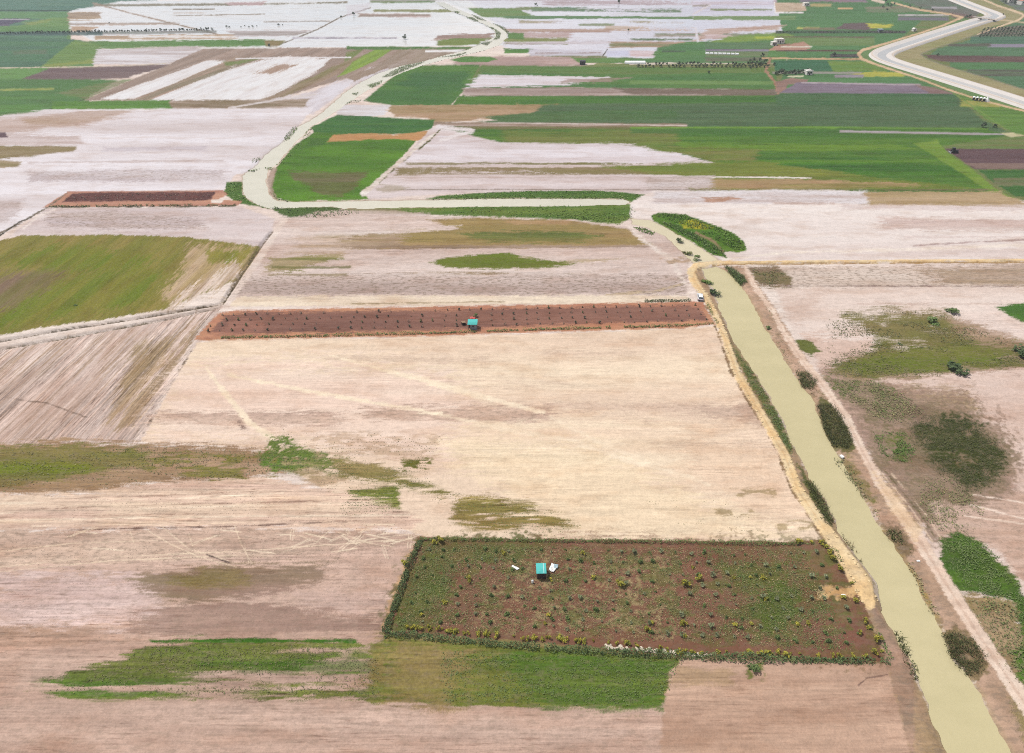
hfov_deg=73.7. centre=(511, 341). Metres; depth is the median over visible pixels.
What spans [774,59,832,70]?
crop field
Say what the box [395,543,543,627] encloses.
weeds
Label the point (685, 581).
flowering bush
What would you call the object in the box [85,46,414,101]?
bare field
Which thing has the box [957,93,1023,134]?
grass field
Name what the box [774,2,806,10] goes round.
farmyard
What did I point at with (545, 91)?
bare field
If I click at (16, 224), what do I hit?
dirt track
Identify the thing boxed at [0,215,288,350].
dirt track
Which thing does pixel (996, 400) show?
bare field
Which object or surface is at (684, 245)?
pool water
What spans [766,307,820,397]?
weeds
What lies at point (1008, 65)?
crop field
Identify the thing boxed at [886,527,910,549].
reeds
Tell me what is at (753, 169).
grass field
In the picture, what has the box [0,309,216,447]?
crop field
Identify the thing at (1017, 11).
dirt road
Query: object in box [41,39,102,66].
crop field
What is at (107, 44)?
crop field
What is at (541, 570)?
hut
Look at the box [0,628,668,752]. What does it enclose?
bare field
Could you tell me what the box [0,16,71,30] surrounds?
crop field
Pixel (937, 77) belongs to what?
service road
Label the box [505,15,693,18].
grass field
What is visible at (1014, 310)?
crop field
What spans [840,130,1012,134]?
ploughed field
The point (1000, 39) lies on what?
crop field
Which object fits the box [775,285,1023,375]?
bare field
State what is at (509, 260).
grass field
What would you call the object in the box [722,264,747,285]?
reeds
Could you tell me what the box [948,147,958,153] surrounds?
tractor
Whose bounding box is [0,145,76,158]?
grass field
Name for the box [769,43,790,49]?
farmyard
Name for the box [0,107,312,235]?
flooded field
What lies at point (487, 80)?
flooded field
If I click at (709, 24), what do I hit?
flooded field
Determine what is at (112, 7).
track
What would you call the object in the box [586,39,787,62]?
crop field
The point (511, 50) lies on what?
grass field
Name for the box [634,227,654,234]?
reeds
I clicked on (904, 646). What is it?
reeds
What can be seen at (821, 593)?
straw
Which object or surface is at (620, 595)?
dry weeds
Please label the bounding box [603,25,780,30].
bare field
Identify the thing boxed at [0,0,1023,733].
ground
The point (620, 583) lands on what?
flowering bush
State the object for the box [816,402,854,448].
reeds
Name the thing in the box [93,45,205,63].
flooded field
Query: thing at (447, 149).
flooded field
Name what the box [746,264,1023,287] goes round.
stubble field
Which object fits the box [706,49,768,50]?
ploughed field
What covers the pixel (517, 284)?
stubble field
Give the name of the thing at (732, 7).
flooded field
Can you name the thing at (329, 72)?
bare field
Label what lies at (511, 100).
crop field
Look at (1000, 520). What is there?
scrub ground
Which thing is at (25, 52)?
crop field
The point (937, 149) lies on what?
grass track
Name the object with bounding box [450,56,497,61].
grass field
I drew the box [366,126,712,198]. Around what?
flooded field
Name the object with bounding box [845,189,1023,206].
field
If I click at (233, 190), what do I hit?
reeds
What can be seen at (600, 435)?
silted field
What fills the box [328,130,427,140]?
bare field
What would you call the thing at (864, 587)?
dirt road
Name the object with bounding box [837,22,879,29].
ploughed field
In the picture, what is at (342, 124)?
crop field
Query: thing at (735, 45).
crop field
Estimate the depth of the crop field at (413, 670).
116.02 m
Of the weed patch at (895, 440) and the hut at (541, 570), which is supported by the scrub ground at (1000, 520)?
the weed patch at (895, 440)
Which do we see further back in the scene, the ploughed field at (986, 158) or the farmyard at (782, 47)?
the farmyard at (782, 47)
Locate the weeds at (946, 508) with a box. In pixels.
[916,476,983,535]
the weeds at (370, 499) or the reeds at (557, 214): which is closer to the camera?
the weeds at (370, 499)
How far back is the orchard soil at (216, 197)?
287.68 m
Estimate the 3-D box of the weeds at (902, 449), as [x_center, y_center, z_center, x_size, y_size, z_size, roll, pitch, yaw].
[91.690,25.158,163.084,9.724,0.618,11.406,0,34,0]
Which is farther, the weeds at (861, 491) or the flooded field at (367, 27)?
the flooded field at (367, 27)
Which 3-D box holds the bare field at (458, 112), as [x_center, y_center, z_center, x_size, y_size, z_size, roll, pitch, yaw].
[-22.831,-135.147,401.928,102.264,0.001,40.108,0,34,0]
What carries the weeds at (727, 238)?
on the river bank at (724, 246)
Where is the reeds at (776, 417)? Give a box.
[735,355,793,454]
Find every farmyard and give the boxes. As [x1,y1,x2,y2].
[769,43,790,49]
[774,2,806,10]
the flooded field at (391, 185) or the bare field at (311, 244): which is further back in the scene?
the flooded field at (391, 185)
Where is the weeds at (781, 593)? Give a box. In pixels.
[714,546,846,650]
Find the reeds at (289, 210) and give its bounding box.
[273,206,358,216]
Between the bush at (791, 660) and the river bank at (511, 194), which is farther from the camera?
the river bank at (511, 194)
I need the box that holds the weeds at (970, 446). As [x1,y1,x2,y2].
[907,414,1008,492]
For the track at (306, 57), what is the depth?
525.52 m
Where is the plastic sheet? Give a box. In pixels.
[549,563,557,571]
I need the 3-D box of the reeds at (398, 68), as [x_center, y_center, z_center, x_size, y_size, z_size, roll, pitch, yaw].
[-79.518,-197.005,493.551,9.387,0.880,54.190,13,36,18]
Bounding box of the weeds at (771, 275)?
[752,269,787,285]
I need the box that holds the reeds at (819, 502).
[805,478,833,523]
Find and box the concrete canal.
[869,0,1023,108]
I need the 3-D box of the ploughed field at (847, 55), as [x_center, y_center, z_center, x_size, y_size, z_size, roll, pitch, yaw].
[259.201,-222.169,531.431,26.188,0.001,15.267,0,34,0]
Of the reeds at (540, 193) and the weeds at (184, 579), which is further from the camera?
the reeds at (540, 193)
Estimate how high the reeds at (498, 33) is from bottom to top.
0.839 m
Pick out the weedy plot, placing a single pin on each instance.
(864, 642)
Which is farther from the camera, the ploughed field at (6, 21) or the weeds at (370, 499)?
the ploughed field at (6, 21)
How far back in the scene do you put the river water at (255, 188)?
299.17 m
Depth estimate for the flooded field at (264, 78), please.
462.25 m
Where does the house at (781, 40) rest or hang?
on the crop field at (827, 41)
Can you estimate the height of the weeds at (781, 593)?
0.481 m
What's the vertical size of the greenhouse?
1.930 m
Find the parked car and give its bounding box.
[697,293,703,300]
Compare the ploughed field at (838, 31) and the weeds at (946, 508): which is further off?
the ploughed field at (838, 31)
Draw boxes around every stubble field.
[0,524,419,568]
[233,273,690,296]
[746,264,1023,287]
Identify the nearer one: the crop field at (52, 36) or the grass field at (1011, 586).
the grass field at (1011, 586)
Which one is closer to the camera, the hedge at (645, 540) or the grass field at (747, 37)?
the hedge at (645, 540)
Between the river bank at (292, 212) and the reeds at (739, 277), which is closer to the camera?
the reeds at (739, 277)
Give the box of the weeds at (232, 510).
[27,479,409,532]
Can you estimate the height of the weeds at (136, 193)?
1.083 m
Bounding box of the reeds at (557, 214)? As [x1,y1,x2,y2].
[432,205,631,221]
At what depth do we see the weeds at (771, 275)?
233.67 m
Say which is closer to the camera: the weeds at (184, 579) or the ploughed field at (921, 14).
the weeds at (184, 579)
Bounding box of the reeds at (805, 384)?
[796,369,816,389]
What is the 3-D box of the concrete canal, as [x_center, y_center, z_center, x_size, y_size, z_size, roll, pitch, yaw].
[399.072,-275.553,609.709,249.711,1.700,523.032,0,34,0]
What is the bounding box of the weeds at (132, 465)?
[1,445,322,491]
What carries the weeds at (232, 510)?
on the silted field at (299, 505)
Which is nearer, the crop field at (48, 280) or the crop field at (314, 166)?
the crop field at (48, 280)
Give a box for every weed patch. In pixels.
[255,434,331,474]
[824,372,926,429]
[876,430,918,460]
[912,409,1009,495]
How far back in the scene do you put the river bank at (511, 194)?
293.43 m
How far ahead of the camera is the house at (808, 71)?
477.23 m
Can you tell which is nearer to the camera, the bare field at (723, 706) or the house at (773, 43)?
the bare field at (723, 706)
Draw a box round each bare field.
[0,541,414,652]
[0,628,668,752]
[10,206,274,246]
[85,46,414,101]
[221,293,693,306]
[231,210,689,306]
[261,49,391,99]
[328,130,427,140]
[388,102,557,120]
[435,33,494,39]
[454,55,585,65]
[462,87,779,95]
[505,28,611,32]
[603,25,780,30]
[630,189,1023,262]
[660,657,910,752]
[690,178,921,189]
[692,25,784,40]
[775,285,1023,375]
[872,368,1023,495]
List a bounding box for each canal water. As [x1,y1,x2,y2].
[702,267,1010,752]
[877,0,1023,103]
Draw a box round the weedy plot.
[386,536,886,661]
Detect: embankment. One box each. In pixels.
[862,17,1021,108]
[895,0,1023,96]
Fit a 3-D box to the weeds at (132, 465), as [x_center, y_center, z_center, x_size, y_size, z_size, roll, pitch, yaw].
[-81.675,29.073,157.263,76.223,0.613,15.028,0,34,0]
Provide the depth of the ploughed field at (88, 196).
293.15 m
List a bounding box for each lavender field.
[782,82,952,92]
[988,44,1023,46]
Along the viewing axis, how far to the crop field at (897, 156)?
353.95 m
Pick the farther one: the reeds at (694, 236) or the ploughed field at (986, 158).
the ploughed field at (986, 158)
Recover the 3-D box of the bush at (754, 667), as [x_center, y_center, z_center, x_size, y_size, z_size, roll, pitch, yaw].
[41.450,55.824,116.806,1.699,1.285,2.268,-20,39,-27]
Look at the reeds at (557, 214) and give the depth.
277.26 m
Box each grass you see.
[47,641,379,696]
[257,437,324,470]
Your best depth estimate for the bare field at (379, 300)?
220.75 m
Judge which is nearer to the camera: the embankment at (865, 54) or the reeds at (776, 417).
the reeds at (776, 417)
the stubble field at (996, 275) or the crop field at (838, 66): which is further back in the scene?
the crop field at (838, 66)
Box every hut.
[467,319,477,329]
[536,563,546,578]
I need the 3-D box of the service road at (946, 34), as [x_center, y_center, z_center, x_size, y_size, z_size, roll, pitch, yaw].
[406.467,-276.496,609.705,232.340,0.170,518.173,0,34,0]
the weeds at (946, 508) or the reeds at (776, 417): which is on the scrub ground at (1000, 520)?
the weeds at (946, 508)
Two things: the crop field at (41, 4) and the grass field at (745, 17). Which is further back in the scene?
the crop field at (41, 4)
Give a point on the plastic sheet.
(553, 567)
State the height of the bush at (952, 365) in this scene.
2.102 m
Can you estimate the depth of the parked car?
218.87 m
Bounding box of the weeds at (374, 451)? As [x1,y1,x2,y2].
[316,433,436,454]
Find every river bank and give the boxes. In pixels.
[224,181,269,208]
[274,207,368,216]
[330,203,633,224]
[426,190,644,201]
[653,212,746,257]
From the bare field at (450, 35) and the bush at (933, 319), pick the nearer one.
the bush at (933, 319)
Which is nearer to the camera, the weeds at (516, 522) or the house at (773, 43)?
the weeds at (516, 522)
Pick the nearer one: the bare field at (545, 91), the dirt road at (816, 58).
the bare field at (545, 91)
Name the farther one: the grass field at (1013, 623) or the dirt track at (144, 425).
the dirt track at (144, 425)
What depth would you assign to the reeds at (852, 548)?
138.87 m
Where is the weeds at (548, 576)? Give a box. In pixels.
[399,543,853,648]
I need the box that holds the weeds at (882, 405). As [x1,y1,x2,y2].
[831,379,921,423]
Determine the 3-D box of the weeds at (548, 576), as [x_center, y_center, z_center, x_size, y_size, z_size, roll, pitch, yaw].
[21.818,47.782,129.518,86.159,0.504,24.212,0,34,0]
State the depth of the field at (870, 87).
446.57 m
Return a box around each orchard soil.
[44,190,242,206]
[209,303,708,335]
[974,25,1023,35]
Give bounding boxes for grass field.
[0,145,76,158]
[347,45,471,49]
[374,9,452,11]
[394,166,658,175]
[428,252,583,269]
[437,37,491,44]
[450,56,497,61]
[504,37,568,43]
[504,48,534,52]
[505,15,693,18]
[600,160,986,190]
[693,15,796,19]
[712,32,794,41]
[823,304,1023,383]
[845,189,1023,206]
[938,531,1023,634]
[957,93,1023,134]
[963,591,1023,742]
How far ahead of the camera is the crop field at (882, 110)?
400.05 m
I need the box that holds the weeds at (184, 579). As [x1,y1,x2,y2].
[2,556,392,645]
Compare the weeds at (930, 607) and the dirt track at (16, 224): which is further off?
the dirt track at (16, 224)
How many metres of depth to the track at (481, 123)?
380.24 m
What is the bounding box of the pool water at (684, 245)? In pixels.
[631,219,717,262]
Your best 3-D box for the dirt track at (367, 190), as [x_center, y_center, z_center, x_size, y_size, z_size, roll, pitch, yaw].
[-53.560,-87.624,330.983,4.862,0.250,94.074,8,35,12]
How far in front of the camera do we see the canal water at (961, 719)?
139.28 m
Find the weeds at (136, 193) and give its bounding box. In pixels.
[66,192,213,200]
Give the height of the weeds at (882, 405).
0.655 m
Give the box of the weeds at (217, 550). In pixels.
[1,532,404,564]
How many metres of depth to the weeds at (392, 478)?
154.44 m
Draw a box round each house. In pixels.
[770,41,777,45]
[774,37,784,43]
[803,69,813,74]
[1016,0,1023,4]
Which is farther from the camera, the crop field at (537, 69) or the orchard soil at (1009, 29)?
the orchard soil at (1009, 29)
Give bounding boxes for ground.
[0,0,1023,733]
[818,350,1023,579]
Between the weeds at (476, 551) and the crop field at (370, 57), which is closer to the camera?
the weeds at (476, 551)
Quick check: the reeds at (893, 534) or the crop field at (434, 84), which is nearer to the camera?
the reeds at (893, 534)
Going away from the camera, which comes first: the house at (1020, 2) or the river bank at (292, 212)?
the river bank at (292, 212)
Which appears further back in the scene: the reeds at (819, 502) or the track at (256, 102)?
the track at (256, 102)
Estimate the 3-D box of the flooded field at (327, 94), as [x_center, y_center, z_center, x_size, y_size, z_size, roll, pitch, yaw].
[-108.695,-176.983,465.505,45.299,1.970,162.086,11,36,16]
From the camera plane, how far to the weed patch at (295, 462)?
160.69 m
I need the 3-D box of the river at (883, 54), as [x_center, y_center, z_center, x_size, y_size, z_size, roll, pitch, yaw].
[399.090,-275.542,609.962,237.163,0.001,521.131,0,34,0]
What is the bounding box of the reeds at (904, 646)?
[894,631,918,679]
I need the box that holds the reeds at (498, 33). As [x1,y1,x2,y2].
[488,26,500,38]
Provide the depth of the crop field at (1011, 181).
310.95 m
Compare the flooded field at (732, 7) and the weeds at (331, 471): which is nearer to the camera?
the weeds at (331, 471)
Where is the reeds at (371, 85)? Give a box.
[367,80,382,86]
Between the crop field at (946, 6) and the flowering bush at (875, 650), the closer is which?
the flowering bush at (875, 650)
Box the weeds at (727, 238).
[652,212,744,249]
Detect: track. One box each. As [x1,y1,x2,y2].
[0,63,159,67]
[0,191,69,233]
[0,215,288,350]
[92,2,238,36]
[130,305,222,445]
[228,93,316,107]
[237,56,351,58]
[282,6,370,43]
[360,132,435,195]
[434,121,687,127]
[744,265,1023,714]
[914,139,1010,196]
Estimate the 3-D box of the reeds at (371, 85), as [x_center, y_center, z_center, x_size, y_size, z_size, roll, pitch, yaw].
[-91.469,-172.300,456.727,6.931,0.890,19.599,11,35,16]
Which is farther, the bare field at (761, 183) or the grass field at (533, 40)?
the grass field at (533, 40)
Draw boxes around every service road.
[871,0,1023,105]
[892,0,1021,96]
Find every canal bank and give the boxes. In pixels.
[696,267,946,752]
[719,266,1023,752]
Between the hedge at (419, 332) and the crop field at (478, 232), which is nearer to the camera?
the hedge at (419, 332)
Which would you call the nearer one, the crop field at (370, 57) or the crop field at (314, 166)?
the crop field at (314, 166)
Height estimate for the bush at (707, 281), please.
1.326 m
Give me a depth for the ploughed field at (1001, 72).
484.11 m
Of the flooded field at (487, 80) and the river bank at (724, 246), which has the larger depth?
the flooded field at (487, 80)
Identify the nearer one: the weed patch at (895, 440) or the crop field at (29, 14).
the weed patch at (895, 440)
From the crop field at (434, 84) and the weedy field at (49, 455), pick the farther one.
the crop field at (434, 84)
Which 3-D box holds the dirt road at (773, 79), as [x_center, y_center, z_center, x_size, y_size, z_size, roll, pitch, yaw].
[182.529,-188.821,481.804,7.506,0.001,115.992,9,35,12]
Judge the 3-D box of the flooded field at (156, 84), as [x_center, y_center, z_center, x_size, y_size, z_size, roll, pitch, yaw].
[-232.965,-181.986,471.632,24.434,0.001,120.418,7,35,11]
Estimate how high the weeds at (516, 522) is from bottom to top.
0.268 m
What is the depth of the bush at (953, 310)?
213.00 m
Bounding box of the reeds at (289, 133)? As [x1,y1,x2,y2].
[284,127,297,139]
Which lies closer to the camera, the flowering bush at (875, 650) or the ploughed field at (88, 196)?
the flowering bush at (875, 650)
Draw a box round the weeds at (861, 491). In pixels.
[834,457,873,500]
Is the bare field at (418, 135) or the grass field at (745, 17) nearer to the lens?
the bare field at (418, 135)
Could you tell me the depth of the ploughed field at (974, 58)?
522.54 m
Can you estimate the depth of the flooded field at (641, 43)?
638.70 m
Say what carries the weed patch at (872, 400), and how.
on the scrub ground at (1000, 520)
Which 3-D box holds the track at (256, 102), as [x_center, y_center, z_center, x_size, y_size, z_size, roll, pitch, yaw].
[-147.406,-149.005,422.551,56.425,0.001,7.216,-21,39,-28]
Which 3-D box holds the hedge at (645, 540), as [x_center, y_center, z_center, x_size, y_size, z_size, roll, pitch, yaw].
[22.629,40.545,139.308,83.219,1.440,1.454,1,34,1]
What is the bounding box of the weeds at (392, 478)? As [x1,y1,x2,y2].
[327,465,459,502]
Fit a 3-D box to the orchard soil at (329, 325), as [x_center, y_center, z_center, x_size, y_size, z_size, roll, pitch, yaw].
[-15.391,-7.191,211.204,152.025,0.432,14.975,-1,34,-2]
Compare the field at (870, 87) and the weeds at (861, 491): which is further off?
the field at (870, 87)
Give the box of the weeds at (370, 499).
[340,487,399,514]
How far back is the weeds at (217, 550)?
137.82 m
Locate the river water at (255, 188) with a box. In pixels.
[242,2,628,208]
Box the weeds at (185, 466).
[99,446,278,474]
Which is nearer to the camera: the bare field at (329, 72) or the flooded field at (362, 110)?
the flooded field at (362, 110)
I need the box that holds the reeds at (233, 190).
[226,182,262,206]
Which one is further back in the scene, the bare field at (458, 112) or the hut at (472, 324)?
the bare field at (458, 112)
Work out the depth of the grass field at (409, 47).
557.30 m
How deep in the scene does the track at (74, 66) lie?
499.87 m
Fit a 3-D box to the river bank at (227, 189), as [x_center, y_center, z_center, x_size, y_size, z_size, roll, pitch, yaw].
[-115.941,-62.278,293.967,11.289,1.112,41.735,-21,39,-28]
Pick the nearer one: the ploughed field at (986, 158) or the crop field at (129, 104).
the ploughed field at (986, 158)
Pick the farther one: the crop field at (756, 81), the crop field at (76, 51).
the crop field at (76, 51)
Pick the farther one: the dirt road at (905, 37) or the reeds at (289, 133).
the dirt road at (905, 37)
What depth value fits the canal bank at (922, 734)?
117.40 m
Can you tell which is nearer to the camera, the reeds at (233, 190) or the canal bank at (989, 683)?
the canal bank at (989, 683)
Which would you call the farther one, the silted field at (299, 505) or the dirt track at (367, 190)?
the dirt track at (367, 190)
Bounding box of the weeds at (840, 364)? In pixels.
[824,309,1022,376]
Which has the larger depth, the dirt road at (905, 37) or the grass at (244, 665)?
the dirt road at (905, 37)
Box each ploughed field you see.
[0,18,29,24]
[23,63,168,78]
[63,191,215,201]
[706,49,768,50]
[775,30,906,33]
[831,54,858,57]
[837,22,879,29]
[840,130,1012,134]
[899,14,943,14]
[922,54,1023,61]
[945,148,1023,168]
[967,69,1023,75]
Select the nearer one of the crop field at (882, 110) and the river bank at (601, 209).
the river bank at (601, 209)
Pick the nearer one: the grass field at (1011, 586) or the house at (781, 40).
the grass field at (1011, 586)
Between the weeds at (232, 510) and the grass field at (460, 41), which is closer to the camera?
the weeds at (232, 510)
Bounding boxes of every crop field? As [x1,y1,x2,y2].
[0,0,150,9]
[0,9,69,38]
[0,11,70,18]
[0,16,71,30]
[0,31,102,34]
[0,36,82,66]
[0,67,44,77]
[0,78,116,115]
[0,233,259,334]
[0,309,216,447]
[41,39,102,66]
[52,99,175,108]
[85,39,285,48]
[271,132,415,201]
[312,114,434,133]
[337,49,390,76]
[337,217,653,249]
[364,64,479,104]
[381,632,679,708]
[438,125,1004,191]
[453,95,789,104]
[462,64,777,95]
[465,71,777,89]
[467,7,530,17]
[482,92,1010,131]
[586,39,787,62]
[706,42,772,48]
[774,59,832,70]
[777,0,955,92]
[783,37,875,44]
[828,60,888,71]
[900,0,978,16]
[932,19,1023,87]
[951,62,1023,68]
[970,35,1023,42]
[979,169,1023,196]
[994,303,1023,322]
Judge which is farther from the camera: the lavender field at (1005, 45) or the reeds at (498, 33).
the reeds at (498, 33)
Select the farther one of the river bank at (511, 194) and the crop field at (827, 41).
the crop field at (827, 41)
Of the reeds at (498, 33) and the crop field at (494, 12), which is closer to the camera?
the reeds at (498, 33)
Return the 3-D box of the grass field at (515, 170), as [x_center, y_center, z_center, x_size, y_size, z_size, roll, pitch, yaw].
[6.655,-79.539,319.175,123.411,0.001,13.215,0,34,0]
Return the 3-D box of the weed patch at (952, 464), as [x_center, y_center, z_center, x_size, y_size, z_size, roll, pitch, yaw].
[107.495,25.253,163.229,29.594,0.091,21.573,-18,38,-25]
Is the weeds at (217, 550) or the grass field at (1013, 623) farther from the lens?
the weeds at (217, 550)
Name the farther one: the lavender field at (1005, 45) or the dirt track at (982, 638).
the lavender field at (1005, 45)
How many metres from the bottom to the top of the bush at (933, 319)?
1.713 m
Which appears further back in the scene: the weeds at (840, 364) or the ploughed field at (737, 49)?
the ploughed field at (737, 49)
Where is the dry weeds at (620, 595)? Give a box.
[396,543,850,650]
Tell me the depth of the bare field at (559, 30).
621.16 m
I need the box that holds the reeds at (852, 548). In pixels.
[841,532,861,561]
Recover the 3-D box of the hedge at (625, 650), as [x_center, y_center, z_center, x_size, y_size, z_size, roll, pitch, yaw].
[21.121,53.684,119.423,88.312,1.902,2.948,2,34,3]
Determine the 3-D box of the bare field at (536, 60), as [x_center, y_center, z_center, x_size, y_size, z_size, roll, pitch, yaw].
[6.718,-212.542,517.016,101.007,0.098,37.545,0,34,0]
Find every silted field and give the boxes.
[0,477,424,535]
[141,325,822,541]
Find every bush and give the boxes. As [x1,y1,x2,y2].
[615,579,625,585]
[681,579,690,585]
[701,279,713,284]
[709,289,721,295]
[747,663,759,671]
[786,653,795,663]
[870,648,879,654]
[873,634,883,641]
[927,316,939,325]
[944,308,959,312]
[947,360,969,376]
[1012,343,1023,356]
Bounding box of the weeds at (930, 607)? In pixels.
[873,509,940,614]
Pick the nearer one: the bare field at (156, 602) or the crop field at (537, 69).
the bare field at (156, 602)
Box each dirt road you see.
[687,258,1023,609]
[763,57,859,59]
[765,57,779,93]
[858,1,1023,110]
[979,0,1023,33]
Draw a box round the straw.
[815,585,826,597]
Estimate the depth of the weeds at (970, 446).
163.19 m
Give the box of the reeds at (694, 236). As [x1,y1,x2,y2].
[660,221,724,255]
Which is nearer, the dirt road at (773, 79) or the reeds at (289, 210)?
the reeds at (289, 210)
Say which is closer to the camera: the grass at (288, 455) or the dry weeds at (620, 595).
the dry weeds at (620, 595)
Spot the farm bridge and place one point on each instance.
(980, 17)
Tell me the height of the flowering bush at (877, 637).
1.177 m
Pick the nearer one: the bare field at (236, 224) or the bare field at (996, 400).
the bare field at (996, 400)
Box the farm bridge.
[974,16,997,19]
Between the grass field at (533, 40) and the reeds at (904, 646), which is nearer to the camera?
the reeds at (904, 646)
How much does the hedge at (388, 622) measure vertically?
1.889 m
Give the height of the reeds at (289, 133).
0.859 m
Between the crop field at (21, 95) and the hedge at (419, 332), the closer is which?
the hedge at (419, 332)
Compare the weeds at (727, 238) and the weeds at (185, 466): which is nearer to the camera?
the weeds at (185, 466)
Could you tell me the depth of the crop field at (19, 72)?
486.67 m
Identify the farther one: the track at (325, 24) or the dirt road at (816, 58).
the track at (325, 24)
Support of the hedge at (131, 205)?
on the orchard soil at (216, 197)
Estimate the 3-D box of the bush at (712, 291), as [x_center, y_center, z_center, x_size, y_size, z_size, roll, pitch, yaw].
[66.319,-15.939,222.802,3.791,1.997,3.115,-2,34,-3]
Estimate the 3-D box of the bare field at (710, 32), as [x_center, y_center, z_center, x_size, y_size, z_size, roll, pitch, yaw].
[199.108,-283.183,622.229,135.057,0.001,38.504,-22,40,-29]
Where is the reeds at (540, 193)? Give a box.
[433,190,639,199]
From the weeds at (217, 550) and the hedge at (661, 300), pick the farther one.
the hedge at (661, 300)
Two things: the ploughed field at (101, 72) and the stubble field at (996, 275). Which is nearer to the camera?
the stubble field at (996, 275)
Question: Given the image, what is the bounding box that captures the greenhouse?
[624,61,645,63]
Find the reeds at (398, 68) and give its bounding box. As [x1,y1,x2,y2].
[382,62,421,76]
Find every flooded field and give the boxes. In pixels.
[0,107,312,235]
[69,0,503,47]
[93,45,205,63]
[104,59,233,99]
[153,55,329,100]
[268,58,430,113]
[336,104,390,115]
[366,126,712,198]
[399,135,707,164]
[466,74,608,87]
[470,0,781,57]
[691,19,770,29]
[693,0,774,16]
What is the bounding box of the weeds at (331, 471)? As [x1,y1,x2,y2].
[273,436,363,504]
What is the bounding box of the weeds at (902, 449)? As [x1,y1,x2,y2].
[873,431,915,461]
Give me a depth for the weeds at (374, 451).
162.63 m
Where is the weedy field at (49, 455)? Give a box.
[0,435,341,495]
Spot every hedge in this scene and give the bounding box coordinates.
[49,203,234,206]
[221,322,713,338]
[381,539,422,632]
[384,629,890,665]
[419,535,826,545]
[645,298,690,302]
[830,548,893,658]
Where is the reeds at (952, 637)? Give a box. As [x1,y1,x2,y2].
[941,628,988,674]

